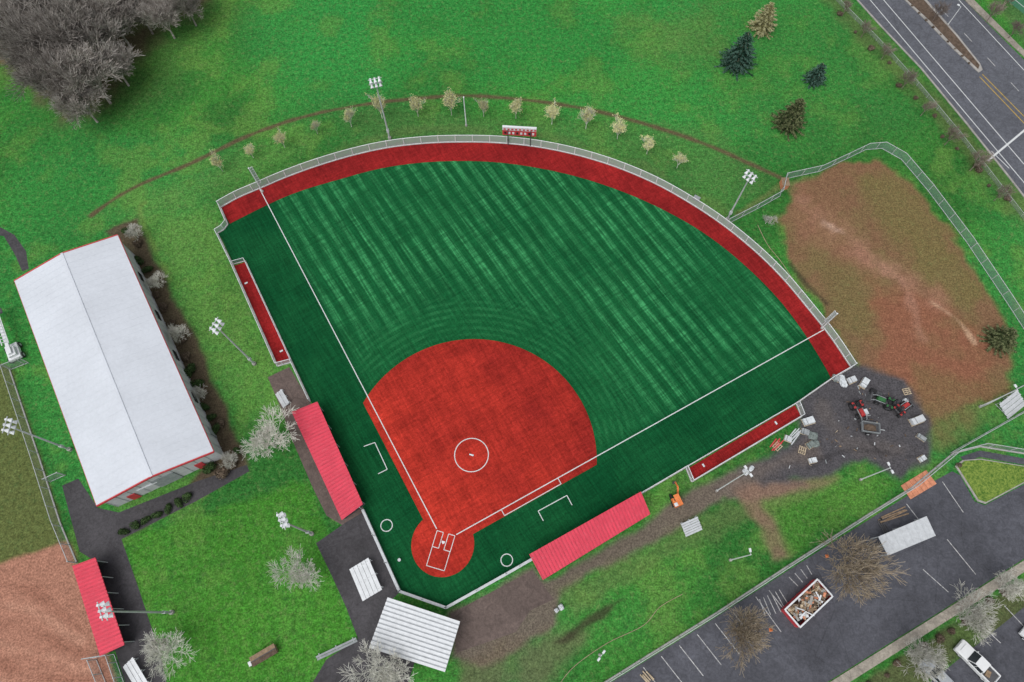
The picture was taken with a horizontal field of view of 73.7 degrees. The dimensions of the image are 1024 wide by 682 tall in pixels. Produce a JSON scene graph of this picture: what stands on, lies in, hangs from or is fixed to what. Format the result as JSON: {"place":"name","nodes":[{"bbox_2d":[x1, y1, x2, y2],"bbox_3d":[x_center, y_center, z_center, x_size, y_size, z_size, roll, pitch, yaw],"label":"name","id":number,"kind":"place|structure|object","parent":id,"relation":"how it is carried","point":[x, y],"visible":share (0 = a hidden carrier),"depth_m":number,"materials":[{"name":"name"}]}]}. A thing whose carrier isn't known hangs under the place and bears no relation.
{"place":"outdoors","nodes":[
{"label":"outdoors","id":0,"kind":"place"},
{"bbox_2d":[62,465,248,681],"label":"service path","id":1,"kind":"structure","parent":0,"point":[97,535],"depth_m":94.48,"materials":[{"name":"asphalt"}]},
{"bbox_2d":[123,657,151,681],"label":"bleacher","id":2,"kind":"object","parent":1,"relation":"on","point":[130,663],"visible":1,"depth_m":87.87,"materials":[{"name":"white paint"}]},
{"bbox_2d":[248,643,278,666],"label":"bench","id":3,"kind":"object","parent":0,"point":[263,654],"visible":1,"depth_m":88.22,"materials":[{"name":"brown wood"}]},
{"bbox_2d":[268,367,362,524],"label":"dugout path","id":4,"kind":"structure","parent":0,"point":[286,381],"depth_m":99.94,"materials":[{"name":"brown soil"}]},
{"bbox_2d":[313,513,414,681],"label":"paved walkway","id":5,"kind":"structure","parent":0,"point":[344,548],"depth_m":91.94,"materials":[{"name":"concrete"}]},
{"bbox_2d":[316,637,357,660],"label":"bike rack","id":6,"kind":"object","parent":5,"relation":"on","point":[329,652],"visible":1,"depth_m":89.09,"materials":[{"name":"grey metal"}]},
{"bbox_2d":[349,558,382,600],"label":"bleacher","id":7,"kind":"object","parent":5,"relation":"on","point":[362,579],"visible":1,"depth_m":91.90,"materials":[{"name":"white paint"}]},
{"bbox_2d":[336,636,414,681],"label":"bare tree","id":8,"kind":"object","parent":5,"relation":"on","point":[389,678],"visible":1,"depth_m":84.21,"materials":[{"name":"grey plant"}]},
{"bbox_2d":[0,0,1023,681],"bbox_3d":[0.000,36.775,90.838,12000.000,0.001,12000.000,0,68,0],"label":"ground","id":9,"kind":"structure","parent":0,"point":[870,248],"depth_m":111.79,"materials":[{"name":"plant"}]},
{"bbox_2d":[0,308,25,363],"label":"boom lift","id":10,"kind":"object","parent":9,"relation":"on","point":[13,351],"visible":0.98,"depth_m":103.75,"materials":[{"name":"white paint"}]},
{"bbox_2d":[0,227,28,270],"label":"footpath","id":11,"kind":"structure","parent":9,"relation":"on","point":[17,248],"depth_m":111.85,"materials":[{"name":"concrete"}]},
{"bbox_2d":[0,0,50,76],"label":"bare tree","id":12,"kind":"object","parent":9,"relation":"on","point":[18,43],"visible":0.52,"depth_m":114.66,"materials":[{"name":"grey plant"}]},
{"bbox_2d":[1,416,72,451],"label":"floodlight pole","id":13,"kind":"object","parent":9,"relation":"on","point":[9,426],"visible":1,"depth_m":87.62,"materials":[{"name":"metal"}]},
{"bbox_2d":[0,0,77,19],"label":"bare tree","id":14,"kind":"object","parent":9,"relation":"on","point":[22,6],"visible":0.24,"depth_m":117.07,"materials":[{"name":"grey plant"}]},
{"bbox_2d":[0,364,77,562],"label":"ballpark fence","id":15,"kind":"object","parent":9,"relation":"on","point":[61,526],"visible":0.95,"depth_m":97.27,"materials":[{"name":"grey"}]},
{"bbox_2d":[4,38,74,101],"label":"bare tree","id":16,"kind":"object","parent":9,"relation":"on","point":[19,72],"visible":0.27,"depth_m":114.60,"materials":[{"name":"grey plant"}]},
{"bbox_2d":[0,0,92,55],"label":"bare tree","id":17,"kind":"object","parent":9,"relation":"on","point":[54,28],"visible":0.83,"depth_m":114.00,"materials":[{"name":"grey plant"}]},
{"bbox_2d":[10,35,98,107],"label":"bare tree","id":18,"kind":"object","parent":9,"relation":"on","point":[43,62],"visible":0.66,"depth_m":113.65,"materials":[{"name":"grey plant"}]},
{"bbox_2d":[42,69,108,129],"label":"bare tree","id":19,"kind":"object","parent":9,"relation":"on","point":[81,104],"visible":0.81,"depth_m":115.14,"materials":[{"name":"grey plant"}]},
{"bbox_2d":[42,35,125,107],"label":"bare tree","id":20,"kind":"object","parent":9,"relation":"on","point":[91,64],"visible":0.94,"depth_m":114.51,"materials":[{"name":"grey plant"}]},
{"bbox_2d":[59,6,125,58],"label":"bare tree","id":21,"kind":"object","parent":9,"relation":"on","point":[95,28],"visible":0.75,"depth_m":116.60,"materials":[{"name":"grey plant"}]},
{"bbox_2d":[72,557,134,655],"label":"dugout","id":22,"kind":"object","parent":9,"relation":"on","point":[108,637],"visible":0.94,"depth_m":88.89,"materials":[{"name":"red metal"}]},
{"bbox_2d":[77,0,146,48],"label":"bare tree","id":23,"kind":"object","parent":9,"relation":"on","point":[97,6],"visible":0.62,"depth_m":120.38,"materials":[{"name":"grey plant"}]},
{"bbox_2d":[83,38,145,85],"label":"bare tree","id":24,"kind":"object","parent":9,"relation":"on","point":[121,57],"visible":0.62,"depth_m":118.67,"materials":[{"name":"grey plant"}]},
{"bbox_2d":[104,0,153,34],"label":"bare tree","id":25,"kind":"object","parent":9,"relation":"on","point":[130,7],"visible":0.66,"depth_m":121.76,"materials":[{"name":"grey plant"}]},
{"bbox_2d":[124,224,143,241],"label":"bare shrub tree","id":26,"kind":"object","parent":9,"relation":"on","point":[129,231],"visible":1,"depth_m":110.48,"materials":[{"name":"grey plant"}]},
{"bbox_2d":[96,601,174,620],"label":"floodlight pole","id":27,"kind":"object","parent":9,"relation":"on","point":[103,604],"visible":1,"depth_m":76.16,"materials":[{"name":"metal"}]},
{"bbox_2d":[143,271,167,287],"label":"bare shrub tree","id":28,"kind":"object","parent":9,"relation":"on","point":[151,280],"visible":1,"depth_m":106.96,"materials":[{"name":"grey plant"}]},
{"bbox_2d":[134,0,183,38],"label":"bare tree","id":29,"kind":"object","parent":9,"relation":"on","point":[156,9],"visible":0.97,"depth_m":122.48,"materials":[{"name":"grey plant"}]},
{"bbox_2d":[106,243,223,506],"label":"walls","id":30,"kind":"structure","parent":9,"relation":"on","point":[183,470],"depth_m":98.70,"materials":[{"name":"white"}]},
{"bbox_2d":[15,235,212,504],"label":"roof","id":31,"kind":"structure","parent":30,"relation":"on","point":[128,409],"depth_m":97.55,"materials":[{"name":"metal"}]},
{"bbox_2d":[14,234,214,506],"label":"fascia trim","id":32,"kind":"structure","parent":31,"relation":"attached to","point":[146,479],"depth_m":95.82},
{"bbox_2d":[127,272,216,499],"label":"doors and windows","id":33,"kind":"structure","parent":30,"relation":"attached to","point":[167,479],"depth_m":96.57,"materials":[{"name":"glass"}]},
{"bbox_2d":[139,627,198,681],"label":"bare tree","id":34,"kind":"object","parent":9,"relation":"on","point":[162,648],"visible":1,"depth_m":85.24,"materials":[{"name":"grey plant"}]},
{"bbox_2d":[165,323,191,342],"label":"bare shrub tree","id":35,"kind":"object","parent":9,"relation":"on","point":[175,330],"visible":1,"depth_m":103.52,"materials":[{"name":"grey plant"}]},
{"bbox_2d":[163,0,203,25],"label":"bare tree","id":36,"kind":"object","parent":9,"relation":"on","point":[191,8],"visible":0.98,"depth_m":124.00,"materials":[{"name":"grey plant"}]},
{"bbox_2d":[209,317,256,365],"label":"floodlight pole","id":37,"kind":"object","parent":9,"relation":"on","point":[254,363],"visible":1,"depth_m":91.12,"materials":[{"name":"metal"}]},
{"bbox_2d":[234,262,288,361],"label":"bullpen surface","id":38,"kind":"object","parent":9,"relation":"on","point":[264,318],"visible":1,"depth_m":107.44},
{"bbox_2d":[231,258,291,361],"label":"bullpen fence","id":39,"kind":"object","parent":9,"relation":"on","point":[265,305],"visible":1,"depth_m":107.44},
{"bbox_2d":[214,203,310,401],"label":"sideline fence","id":40,"kind":"object","parent":9,"relation":"on","point":[221,227],"visible":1,"depth_m":107.21,"materials":[{"name":"grey"}]},
{"bbox_2d":[238,403,300,459],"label":"bare tree","id":41,"kind":"object","parent":9,"relation":"on","point":[264,434],"visible":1,"depth_m":94.83,"materials":[{"name":"grey plant"}]},
{"bbox_2d":[265,543,321,591],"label":"bare tree","id":42,"kind":"object","parent":9,"relation":"on","point":[305,577],"visible":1,"depth_m":89.10,"materials":[{"name":"grey plant"}]},
{"bbox_2d":[276,512,313,535],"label":"floodlight pole","id":43,"kind":"object","parent":9,"relation":"on","point":[283,520],"visible":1,"depth_m":82.42,"materials":[{"name":"metal"}]},
{"bbox_2d":[292,402,364,519],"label":"dugout","id":44,"kind":"object","parent":9,"relation":"on","point":[314,427],"visible":1,"depth_m":95.95,"materials":[{"name":"red metal"}]},
{"bbox_2d":[365,93,387,118],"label":"ornamental tree","id":45,"kind":"object","parent":9,"relation":"on","point":[377,105],"visible":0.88,"depth_m":117.75,"materials":[{"name":"beige plant"}]},
{"bbox_2d":[368,77,391,139],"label":"floodlight pole","id":46,"kind":"object","parent":9,"relation":"on","point":[376,87],"visible":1,"depth_m":107.77,"materials":[{"name":"metal"}]},
{"bbox_2d":[369,597,459,671],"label":"bleachers","id":47,"kind":"object","parent":9,"relation":"on","point":[415,634],"visible":0.99,"depth_m":87.02,"materials":[{"name":"grey metal"}]},
{"bbox_2d":[409,93,425,116],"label":"ornamental tree","id":48,"kind":"object","parent":9,"relation":"on","point":[415,103],"visible":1,"depth_m":118.68,"materials":[{"name":"beige plant"}]},
{"bbox_2d":[440,88,460,114],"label":"ornamental tree","id":49,"kind":"object","parent":9,"relation":"on","point":[449,98],"visible":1,"depth_m":118.09,"materials":[{"name":"beige plant"}]},
{"bbox_2d":[451,571,552,652],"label":"backstop apron","id":50,"kind":"object","parent":9,"relation":"on","point":[504,610],"visible":1,"depth_m":91.10,"materials":[{"name":"brown soil"}]},
{"bbox_2d":[544,98,561,119],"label":"ornamental tree","id":51,"kind":"object","parent":9,"relation":"on","point":[553,113],"visible":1,"depth_m":117.84,"materials":[{"name":"beige plant"}]},
{"bbox_2d":[577,106,596,128],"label":"ornamental tree","id":52,"kind":"object","parent":9,"relation":"on","point":[586,115],"visible":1,"depth_m":117.39,"materials":[{"name":"beige plant"}]},
{"bbox_2d":[529,492,649,579],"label":"dugout","id":53,"kind":"object","parent":9,"relation":"on","point":[557,554],"visible":1,"depth_m":92.00,"materials":[{"name":"red metal"}]},
{"bbox_2d":[611,113,627,138],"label":"ornamental tree","id":54,"kind":"object","parent":9,"relation":"on","point":[619,128],"visible":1,"depth_m":116.97,"materials":[{"name":"beige plant"}]},
{"bbox_2d":[669,481,682,507],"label":"mini excavator","id":55,"kind":"object","parent":9,"relation":"on","point":[676,500],"visible":1,"depth_m":95.41,"materials":[{"name":"metal"}]},
{"bbox_2d":[680,517,702,536],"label":"bleacher","id":56,"kind":"object","parent":9,"relation":"on","point":[691,525],"visible":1,"depth_m":94.71,"materials":[{"name":"grey metal"}]},
{"bbox_2d":[714,31,756,80],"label":"spruce tree","id":57,"kind":"object","parent":9,"relation":"on","point":[738,57],"visible":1,"depth_m":123.64,"materials":[{"name":"green plant"}]},
{"bbox_2d":[726,169,757,219],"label":"floodlight pole","id":58,"kind":"object","parent":9,"relation":"on","point":[747,180],"visible":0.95,"depth_m":103.03,"materials":[{"name":"metal"}]},
{"bbox_2d":[690,405,799,478],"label":"bullpen surface","id":59,"kind":"object","parent":9,"relation":"on","point":[723,454],"visible":1,"depth_m":99.69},
{"bbox_2d":[641,364,854,493],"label":"sideline fence","id":60,"kind":"object","parent":9,"relation":"on","point":[800,411],"visible":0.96,"depth_m":98.83,"materials":[{"name":"grey"}]},
{"bbox_2d":[745,1,777,39],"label":"larch tree","id":61,"kind":"object","parent":9,"relation":"on","point":[762,23],"visible":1,"depth_m":127.30,"materials":[{"name":"yellow plant"}]},
{"bbox_2d":[770,97,807,141],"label":"pine tree","id":62,"kind":"object","parent":9,"relation":"on","point":[789,118],"visible":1,"depth_m":118.55,"materials":[{"name":"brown plant"}]},
{"bbox_2d":[801,63,826,88],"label":"spruce tree","id":63,"kind":"object","parent":9,"relation":"on","point":[815,75],"visible":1,"depth_m":123.37,"materials":[{"name":"teal plant"}]},
{"bbox_2d":[604,443,1023,681],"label":"boundary fence","id":64,"kind":"object","parent":9,"relation":"on","point":[735,601],"visible":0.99,"depth_m":93.13,"materials":[{"name":"grey"}]},
{"bbox_2d":[613,471,1023,681],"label":"parking lot","id":65,"kind":"structure","parent":9,"relation":"on","point":[833,637],"depth_m":91.71,"materials":[{"name":"asphalt"}]},
{"bbox_2d":[715,603,774,675],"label":"bare tree","id":66,"kind":"object","parent":65,"relation":"on","point":[744,632],"visible":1,"depth_m":84.84,"materials":[{"name":"brown plant"}]},
{"bbox_2d":[781,578,833,627],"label":"debris dumpster","id":67,"kind":"object","parent":65,"relation":"on","point":[807,602],"visible":1,"depth_m":90.18,"materials":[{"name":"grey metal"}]},
{"bbox_2d":[643,483,1023,681],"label":"parking bay markings","id":68,"kind":"object","parent":65,"relation":"on","point":[797,585],"visible":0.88,"depth_m":91.32,"materials":[{"name":"paint"}]},
{"bbox_2d":[810,530,909,606],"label":"bare tree","id":69,"kind":"object","parent":65,"relation":"on","point":[868,570],"visible":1,"depth_m":86.44,"materials":[{"name":"brown plant"}]},
{"bbox_2d":[878,506,908,522],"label":"timber stack","id":70,"kind":"object","parent":65,"relation":"on","point":[891,518],"visible":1,"depth_m":95.67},
{"bbox_2d":[871,516,935,555],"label":"shipping container","id":71,"kind":"object","parent":65,"relation":"on","point":[916,531],"visible":0.93,"depth_m":92.28,"materials":[{"name":"grey metal"}]},
{"bbox_2d":[848,398,869,426],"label":"compact tractor","id":72,"kind":"object","parent":9,"relation":"on","point":[858,405],"visible":1,"depth_m":100.55,"materials":[{"name":"red paint"}]},
{"bbox_2d":[861,421,884,434],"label":"tipper trailer","id":73,"kind":"object","parent":9,"relation":"on","point":[869,427],"visible":1,"depth_m":99.73,"materials":[{"name":"grey metal"}]},
{"bbox_2d":[729,142,1023,328],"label":"paddock fence","id":74,"kind":"object","parent":9,"relation":"on","point":[922,184],"visible":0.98,"depth_m":114.28,"materials":[{"name":"grey"}]},
{"bbox_2d":[865,392,897,410],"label":"compact tractor","id":75,"kind":"object","parent":9,"relation":"on","point":[887,402],"visible":1,"depth_m":101.08,"materials":[{"name":"green paint"}]},
{"bbox_2d":[892,397,914,417],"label":"compact tractor","id":76,"kind":"object","parent":9,"relation":"on","point":[898,408],"visible":0.98,"depth_m":100.64,"materials":[{"name":"red paint"}]},
{"bbox_2d":[901,470,935,498],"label":"orange ground mat","id":77,"kind":"object","parent":9,"relation":"on","point":[929,482],"visible":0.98,"depth_m":97.34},
{"bbox_2d":[896,633,950,681],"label":"bare tree","id":78,"kind":"object","parent":9,"relation":"on","point":[925,650],"visible":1,"depth_m":85.18,"materials":[{"name":"grey plant"}]},
{"bbox_2d":[857,0,1023,196],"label":"kerb","id":79,"kind":"structure","parent":9,"relation":"on","point":[943,95],"depth_m":123.48,"materials":[{"name":"concrete"}]},
{"bbox_2d":[944,125,967,144],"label":"street tree","id":80,"kind":"object","parent":9,"relation":"on","point":[953,131],"visible":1,"depth_m":116.82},
{"bbox_2d":[952,579,1003,645],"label":"bare tree","id":81,"kind":"object","parent":9,"relation":"on","point":[978,608],"visible":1,"depth_m":86.98,"materials":[{"name":"grey plant"}]},
{"bbox_2d":[932,608,1023,681],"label":"parking lot","id":82,"kind":"structure","parent":9,"relation":"on","point":[1004,658],"depth_m":89.05,"materials":[{"name":"asphalt"}]},
{"bbox_2d":[918,656,953,681],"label":"parked car","id":83,"kind":"object","parent":82,"relation":"on","point":[947,679],"visible":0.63,"depth_m":87.25,"materials":[{"name":"silver metal"}]},
{"bbox_2d":[953,639,1000,681],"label":"parked pickup truck","id":84,"kind":"object","parent":82,"relation":"on","point":[976,661],"visible":1,"depth_m":87.55,"materials":[{"name":"white paint"}]},
{"bbox_2d":[969,148,994,170],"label":"street tree","id":85,"kind":"object","parent":9,"relation":"on","point":[982,158],"visible":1,"depth_m":114.35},
{"bbox_2d":[955,459,1023,503],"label":"kerb","id":86,"kind":"structure","parent":9,"relation":"on","point":[968,485],"depth_m":97.35,"materials":[{"name":"concrete"}]},
{"bbox_2d":[958,460,1023,501],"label":"grass island","id":87,"kind":"structure","parent":9,"relation":"on","point":[987,480],"depth_m":97.69,"materials":[{"name":"plant"}]},
{"bbox_2d":[961,450,1023,464],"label":"footpath","id":88,"kind":"structure","parent":9,"relation":"on","point":[996,456],"depth_m":98.88,"materials":[{"name":"concrete"}]},
{"bbox_2d":[977,324,1018,358],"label":"pine tree","id":89,"kind":"object","parent":9,"relation":"on","point":[1004,338],"visible":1,"depth_m":104.15,"materials":[{"name":"green plant"}]},
{"bbox_2d":[994,567,1023,602],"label":"bare tree","id":90,"kind":"object","parent":9,"relation":"on","point":[1018,586],"visible":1,"depth_m":89.25,"materials":[{"name":"grey plant"}]},
{"bbox_2d":[995,390,1023,418],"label":"bleacher","id":91,"kind":"object","parent":9,"relation":"on","point":[1010,405],"visible":0.92,"depth_m":101.20,"materials":[{"name":"grey metal"}]},
{"bbox_2d":[219,161,830,605],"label":"artificial turf field","id":92,"kind":"structure","parent":0,"point":[625,315],"depth_m":107.46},
{"bbox_2d":[359,507,531,608],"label":"backstop wall","id":93,"kind":"structure","parent":92,"relation":"on","point":[399,590],"depth_m":91.72,"materials":[{"name":"white paint"}]},
{"bbox_2d":[364,442,571,570],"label":"batting area markings","id":94,"kind":"object","parent":92,"relation":"on","point":[454,535],"visible":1,"depth_m":95.31,"materials":[{"name":"white paint"}]},
{"bbox_2d":[363,339,596,576],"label":"infield surface","id":95,"kind":"object","parent":92,"relation":"on","point":[521,414],"visible":1,"depth_m":100.14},
{"bbox_2d":[260,190,823,534],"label":"field line markings","id":96,"kind":"object","parent":92,"relation":"on","point":[480,440],"visible":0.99,"depth_m":100.52,"materials":[{"name":"white paint"}]},
{"bbox_2d":[688,401,798,465],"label":"bullpen fence","id":97,"kind":"object","parent":92,"relation":"on","point":[742,434],"visible":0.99,"depth_m":99.59,"materials":[{"name":"grey"}]},
{"bbox_2d":[222,143,848,376],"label":"warning track","id":98,"kind":"structure","parent":0,"point":[833,360],"depth_m":116.58,"materials":[{"name":"red"}]},
{"bbox_2d":[502,125,536,145],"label":"scoreboard","id":99,"kind":"object","parent":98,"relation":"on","point":[518,130],"visible":1,"depth_m":116.07,"materials":[{"name":"red metal"}]},
{"bbox_2d":[216,135,856,367],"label":"outfield fence","id":100,"kind":"object","parent":98,"relation":"on","point":[782,273],"visible":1,"depth_m":116.26,"materials":[{"name":"grey"}]},
{"bbox_2d":[831,560,1023,681],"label":"pavement","id":101,"kind":"structure","parent":0,"point":[888,651],"depth_m":90.11,"materials":[{"name":"concrete"}]},
{"bbox_2d":[859,0,1023,193],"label":"road","id":102,"kind":"structure","parent":0,"point":[993,108],"depth_m":126.08,"materials":[{"name":"asphalt"}]},
{"bbox_2d":[905,0,982,72],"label":"median kerb","id":103,"kind":"structure","parent":102,"relation":"on","point":[945,39],"depth_m":128.74,"materials":[{"name":"concrete"}]},
{"bbox_2d":[908,0,978,67],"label":"median bed","id":104,"kind":"object","parent":103,"relation":"on","point":[938,23],"visible":0.93,"depth_m":129.62,"materials":[{"name":"soil"}]},
{"bbox_2d":[929,1,950,20],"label":"street tree","id":105,"kind":"object","parent":104,"relation":"on","point":[944,7],"visible":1,"depth_m":127.45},
{"bbox_2d":[870,0,1023,181],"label":"road markings","id":106,"kind":"object","parent":102,"relation":"on","point":[1008,143],"visible":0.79,"depth_m":123.97,"materials":[{"name":"white paint"}]},
{"bbox_2d":[985,0,1008,22],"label":"street tree","id":107,"kind":"object","parent":102,"relation":"on","point":[997,7],"visible":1,"depth_m":127.13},
{"bbox_2d":[965,0,1023,56],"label":"pavement","id":108,"kind":"structure","parent":0,"point":[985,15],"depth_m":129.91,"materials":[{"name":"concrete"}]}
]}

